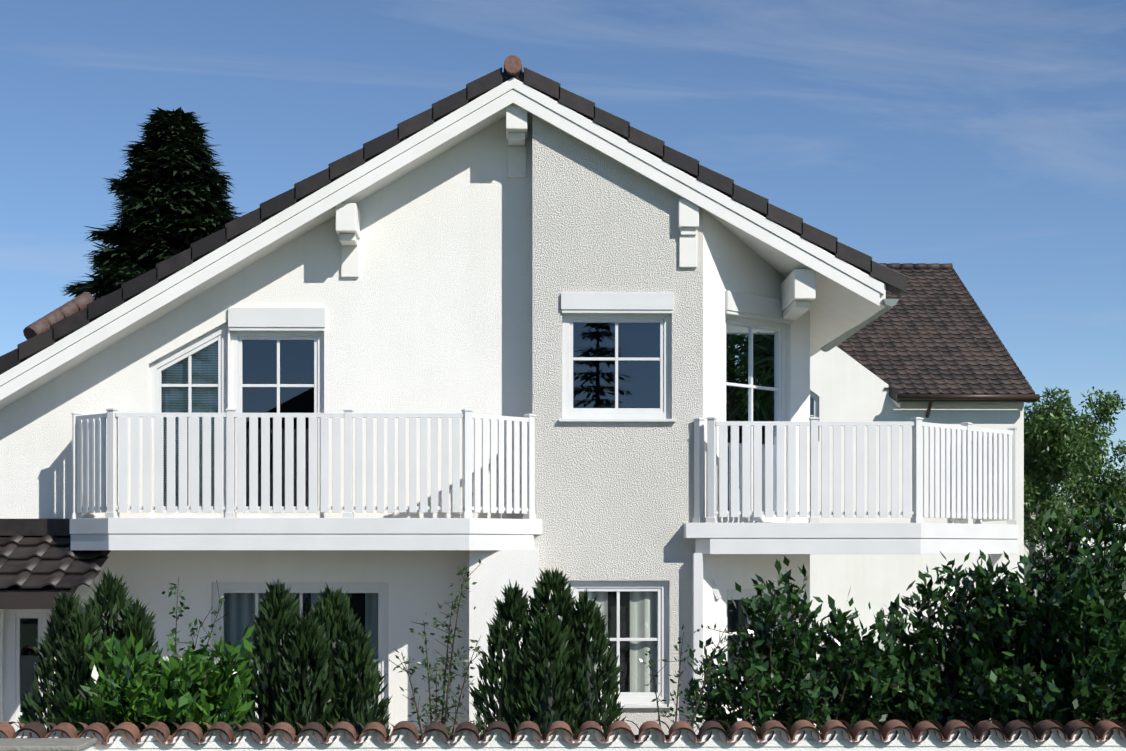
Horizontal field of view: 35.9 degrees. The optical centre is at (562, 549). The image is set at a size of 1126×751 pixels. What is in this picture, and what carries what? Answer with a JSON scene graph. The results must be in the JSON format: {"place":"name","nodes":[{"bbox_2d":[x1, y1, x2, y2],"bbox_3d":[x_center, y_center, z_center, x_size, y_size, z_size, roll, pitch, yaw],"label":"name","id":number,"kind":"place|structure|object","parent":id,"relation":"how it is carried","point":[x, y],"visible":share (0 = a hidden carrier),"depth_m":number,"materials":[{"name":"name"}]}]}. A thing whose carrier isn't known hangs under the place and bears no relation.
{"place":"outdoors","nodes":[
{"label":"outdoors","id":0,"kind":"place"},
{"bbox_2d":[0,519,110,651],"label":"entrance canopy","id":1,"kind":"object","parent":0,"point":[42,563],"visible":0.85,"depth_m":15.86,"materials":[{"name":"brown tile"}]},
{"bbox_2d":[0,0,1125,556],"label":"sky","id":2,"kind":"structure","parent":0,"point":[986,139],"materials":[{"name":"blue"}]},
{"bbox_2d":[93,738,1125,750],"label":"garden wall","id":3,"kind":"structure","parent":0,"point":[864,745],"depth_m":11.87,"materials":[{"name":"stone"}]},
{"bbox_2d":[0,738,96,750],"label":"garden wall","id":4,"kind":"structure","parent":3,"relation":"on","point":[46,744],"depth_m":11.43,"materials":[{"name":"white paint"}]},
{"bbox_2d":[0,719,1125,745],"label":"wall coping tiles","id":5,"kind":"object","parent":3,"relation":"on","point":[891,730],"visible":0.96,"depth_m":11.88,"materials":[{"name":"tile"}]},
{"bbox_2d":[532,114,702,734],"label":"wall","id":6,"kind":"structure","parent":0,"point":[614,501],"depth_m":16.37,"materials":[{"name":"white paint"}]},
{"bbox_2d":[559,293,675,421],"bbox_3d":[0.505,-1.810,16.565,1.104,1.212,0.490,0,0,-1],"label":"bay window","id":7,"kind":"structure","parent":6,"relation":"in","point":[616,357],"depth_m":16.45,"materials":[{"name":"white plastic"}]},
{"bbox_2d":[568,580,673,707],"bbox_3d":[0.520,0.888,16.565,1.030,1.198,0.490,0,0,-1],"label":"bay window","id":8,"kind":"structure","parent":6,"relation":"attached to","point":[636,612],"depth_m":16.52,"materials":[{"name":"white plastic"}]},
{"bbox_2d":[703,209,809,728],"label":"wall","id":9,"kind":"structure","parent":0,"point":[732,262],"depth_m":16.70,"materials":[{"name":"white paint"}]},
{"bbox_2d":[726,588,778,692],"bbox_3d":[1.746,0.878,17.115,0.490,0.997,0.994,0,0,44],"label":"window","id":10,"kind":"structure","parent":9,"relation":"attached to","point":[736,616],"depth_m":16.91,"materials":[{"name":"white plastic"}]},
{"bbox_2d":[725,290,793,521],"bbox_3d":[1.772,-1.377,17.153,0.475,2.208,1.072,0,0,44],"label":"balcony door","id":11,"kind":"structure","parent":9,"relation":"attached to","point":[755,357],"depth_m":17.07,"materials":[{"name":"white plastic"}]},
{"bbox_2d":[810,346,1023,645],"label":"neighbour walls","id":12,"kind":"structure","parent":0,"point":[844,386],"depth_m":46.51,"materials":[{"name":"white paint"}]},
{"bbox_2d":[810,391,818,440],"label":"window","id":13,"kind":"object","parent":12,"relation":"in","point":[814,405],"visible":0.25,"depth_m":46.57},
{"bbox_2d":[837,263,1039,417],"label":"neighbour roof","id":14,"kind":"structure","parent":12,"relation":"on","point":[931,337],"depth_m":49.04,"materials":[{"name":"brown tile"}]},
{"bbox_2d":[818,557,1125,722],"bbox_3d":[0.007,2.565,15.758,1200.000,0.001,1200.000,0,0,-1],"label":"ground","id":15,"kind":"structure","parent":0,"point":[1027,568],"depth_m":140.54,"materials":[{"name":"green plant"}]},
{"bbox_2d":[59,107,245,300],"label":"spruce tree","id":16,"kind":"object","parent":15,"relation":"on","point":[169,189],"visible":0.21,"depth_m":40.71,"materials":[{"name":"green plant"}]},
{"bbox_2d":[0,117,531,734],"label":"wall","id":17,"kind":"structure","parent":15,"relation":"on","point":[428,309],"depth_m":16.67,"materials":[{"name":"white paint"}]},
{"bbox_2d":[4,609,50,731],"bbox_3d":[-5.129,1.479,16.841,0.466,1.933,0.380,0,0,-1],"label":"entrance door","id":18,"kind":"structure","parent":17,"relation":"attached to","point":[24,629],"depth_m":16.66,"materials":[{"name":"white plastic"}]},
{"bbox_2d":[23,292,93,339],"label":"ridge tiles","id":19,"kind":"object","parent":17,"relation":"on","point":[80,302],"visible":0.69,"depth_m":20.11,"materials":[{"name":"tile"}]},
{"bbox_2d":[150,322,227,517],"bbox_3d":[-3.594,-1.249,16.876,0.757,1.884,0.380,0,0,-1],"label":"window","id":20,"kind":"structure","parent":17,"relation":"attached to","point":[191,377],"depth_m":16.73,"materials":[{"name":"white plastic"}]},
{"bbox_2d":[228,307,324,517],"bbox_3d":[-2.744,-1.312,16.848,0.925,2.010,0.475,0,0,-1],"label":"balcony door","id":21,"kind":"structure","parent":17,"relation":"attached to","point":[277,360],"depth_m":16.74,"materials":[{"name":"white plastic"}]},
{"bbox_2d":[212,582,388,732],"bbox_3d":[-2.526,1.328,16.845,1.766,2.034,0.490,0,0,-1],"label":"window","id":22,"kind":"structure","parent":17,"relation":"attached to","point":[369,603],"depth_m":16.74,"materials":[{"name":"white plastic"}]},
{"bbox_2d":[70,408,541,549],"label":"balcony","id":23,"kind":"structure","parent":17,"relation":"attached to","point":[112,530],"depth_m":15.67,"materials":[{"name":"white plastic"}]},
{"bbox_2d":[336,203,359,277],"bbox_3d":[-2.036,-2.926,16.476,0.190,0.630,0.470,0,0,-1],"label":"purlin","id":24,"kind":"object","parent":17,"relation":"attached to","point":[348,223],"visible":0.88,"depth_m":16.39,"materials":[{"name":"white wood"}]},
{"bbox_2d":[0,55,906,410],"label":"roof","id":25,"kind":"structure","parent":17,"relation":"on","point":[850,289],"depth_m":16.21,"materials":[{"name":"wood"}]},
{"bbox_2d":[820,299,898,351],"bbox_3d":[3.030,-2.301,18.018,0.166,0.095,3.520,0,0,-1],"label":"eave gutter","id":26,"kind":"object","parent":25,"relation":"attached to","point":[889,304],"visible":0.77,"depth_m":17.69,"materials":[{"name":"metal"}]},
{"bbox_2d":[506,103,526,177],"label":"ridge purlin","id":27,"kind":"structure","parent":17,"relation":"attached to","point":[516,126],"depth_m":16.49,"materials":[{"name":"white wood"}]},
{"bbox_2d":[678,199,698,267],"bbox_3d":[1.180,-2.975,16.360,0.190,0.630,0.150,0,0,-1],"label":"purlin","id":28,"kind":"object","parent":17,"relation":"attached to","point":[688,218],"visible":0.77,"depth_m":16.33,"materials":[{"name":"white wood"}]},
{"bbox_2d":[781,269,815,319],"bbox_3d":[2.271,-2.473,16.901,0.200,0.350,1.041,0,0,-1],"label":"eave purlin","id":29,"kind":"object","parent":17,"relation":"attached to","point":[798,291],"visible":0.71,"depth_m":16.50,"materials":[{"name":"white wood"}]},
{"bbox_2d":[684,417,1018,553],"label":"balcony","id":30,"kind":"structure","parent":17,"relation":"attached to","point":[977,480],"depth_m":16.22,"materials":[{"name":"white plastic"}]},
{"bbox_2d":[1024,387,1113,595],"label":"birch tree","id":31,"kind":"object","parent":15,"relation":"on","point":[1055,452],"visible":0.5,"depth_m":59.67,"materials":[{"name":"green plant"}]},
{"bbox_2d":[1024,386,1125,569],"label":"birch tree","id":32,"kind":"object","parent":15,"relation":"on","point":[1083,487],"visible":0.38,"depth_m":66.80,"materials":[{"name":"green plant"}]},
{"bbox_2d":[1024,459,1054,547],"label":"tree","id":33,"kind":"object","parent":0,"point":[1025,541],"depth_m":73.11,"materials":[{"name":"green plant"}]},
{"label":"terrace paving","id":34,"kind":"structure","parent":0,"visible":0},
{"bbox_2d":[12,569,167,732],"bbox_3d":[-3.524,1.349,13.056,1.161,2.433,0.948,0,0,-27],"label":"yew bush","id":35,"kind":"object","parent":34,"relation":"on","point":[69,666],"visible":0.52,"depth_m":12.93,"materials":[{"name":"green plant"}]},
{"bbox_2d":[53,623,254,735],"bbox_3d":[-2.924,1.541,12.479,1.420,2.048,1.151,0,0,-1],"label":"laurel bush","id":36,"kind":"object","parent":34,"relation":"on","point":[192,688],"visible":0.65,"depth_m":12.29,"materials":[{"name":"leaves"},{"name":"bark"}]},
{"bbox_2d":[162,577,252,663],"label":"twiggy shrub","id":37,"kind":"object","parent":34,"relation":"on","point":[192,629],"visible":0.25,"depth_m":12.82,"materials":[{"name":"green plant"}]},
{"bbox_2d":[233,579,392,735],"bbox_3d":[-1.900,1.385,13.058,1.248,2.361,0.947,0,0,-1],"label":"yew bush","id":38,"kind":"object","parent":34,"relation":"on","point":[294,649],"visible":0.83,"depth_m":12.94,"materials":[{"name":"green plant"}]},
{"bbox_2d":[387,559,487,734],"bbox_3d":[-0.893,1.315,12.737,0.708,2.500,0.424,0,0,28],"label":"rose shrub","id":39,"kind":"object","parent":34,"relation":"on","point":[442,702],"visible":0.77,"depth_m":12.74,"materials":[{"name":"green plant"}]},
{"bbox_2d":[469,549,537,734],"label":"balcony pier","id":40,"kind":"structure","parent":34,"relation":"on","point":[493,572],"depth_m":15.96,"materials":[{"name":"white paint"}]},
{"bbox_2d":[468,567,625,734],"bbox_3d":[-0.124,1.337,13.105,1.234,2.456,0.948,0,0,-1],"label":"yew bush","id":41,"kind":"object","parent":34,"relation":"on","point":[547,674],"visible":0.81,"depth_m":12.99,"materials":[{"name":"green plant"}]},
{"bbox_2d":[639,601,741,734],"bbox_3d":[0.945,1.468,12.816,0.766,2.194,0.409,0,0,-1],"label":"twiggy shrub","id":42,"kind":"object","parent":34,"relation":"on","point":[698,700],"visible":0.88,"depth_m":12.80,"materials":[{"name":"green plant"}]},
{"bbox_2d":[683,556,914,734],"bbox_3d":[1.831,1.304,13.290,1.790,2.522,1.551,0,0,-1],"label":"laurel bush","id":43,"kind":"object","parent":34,"relation":"on","point":[799,668],"visible":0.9,"depth_m":13.07,"materials":[{"name":"green plant"}]},
{"bbox_2d":[693,553,1001,734],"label":"balcony supports","id":44,"kind":"object","parent":34,"relation":"on","point":[996,559],"visible":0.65,"depth_m":16.24,"materials":[{"name":"white paint"}]},
{"bbox_2d":[845,549,1045,732],"bbox_3d":[3.053,1.279,13.596,1.666,2.572,1.388,0,0,-1],"label":"laurel bush","id":45,"kind":"object","parent":34,"relation":"on","point":[924,696],"visible":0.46,"depth_m":13.38,"materials":[{"name":"green plant"}]},
{"bbox_2d":[936,487,1125,726],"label":"laurel bush","id":46,"kind":"object","parent":34,"relation":"on","point":[1078,671],"visible":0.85,"depth_m":12.88,"materials":[{"name":"green plant"}]}
]}

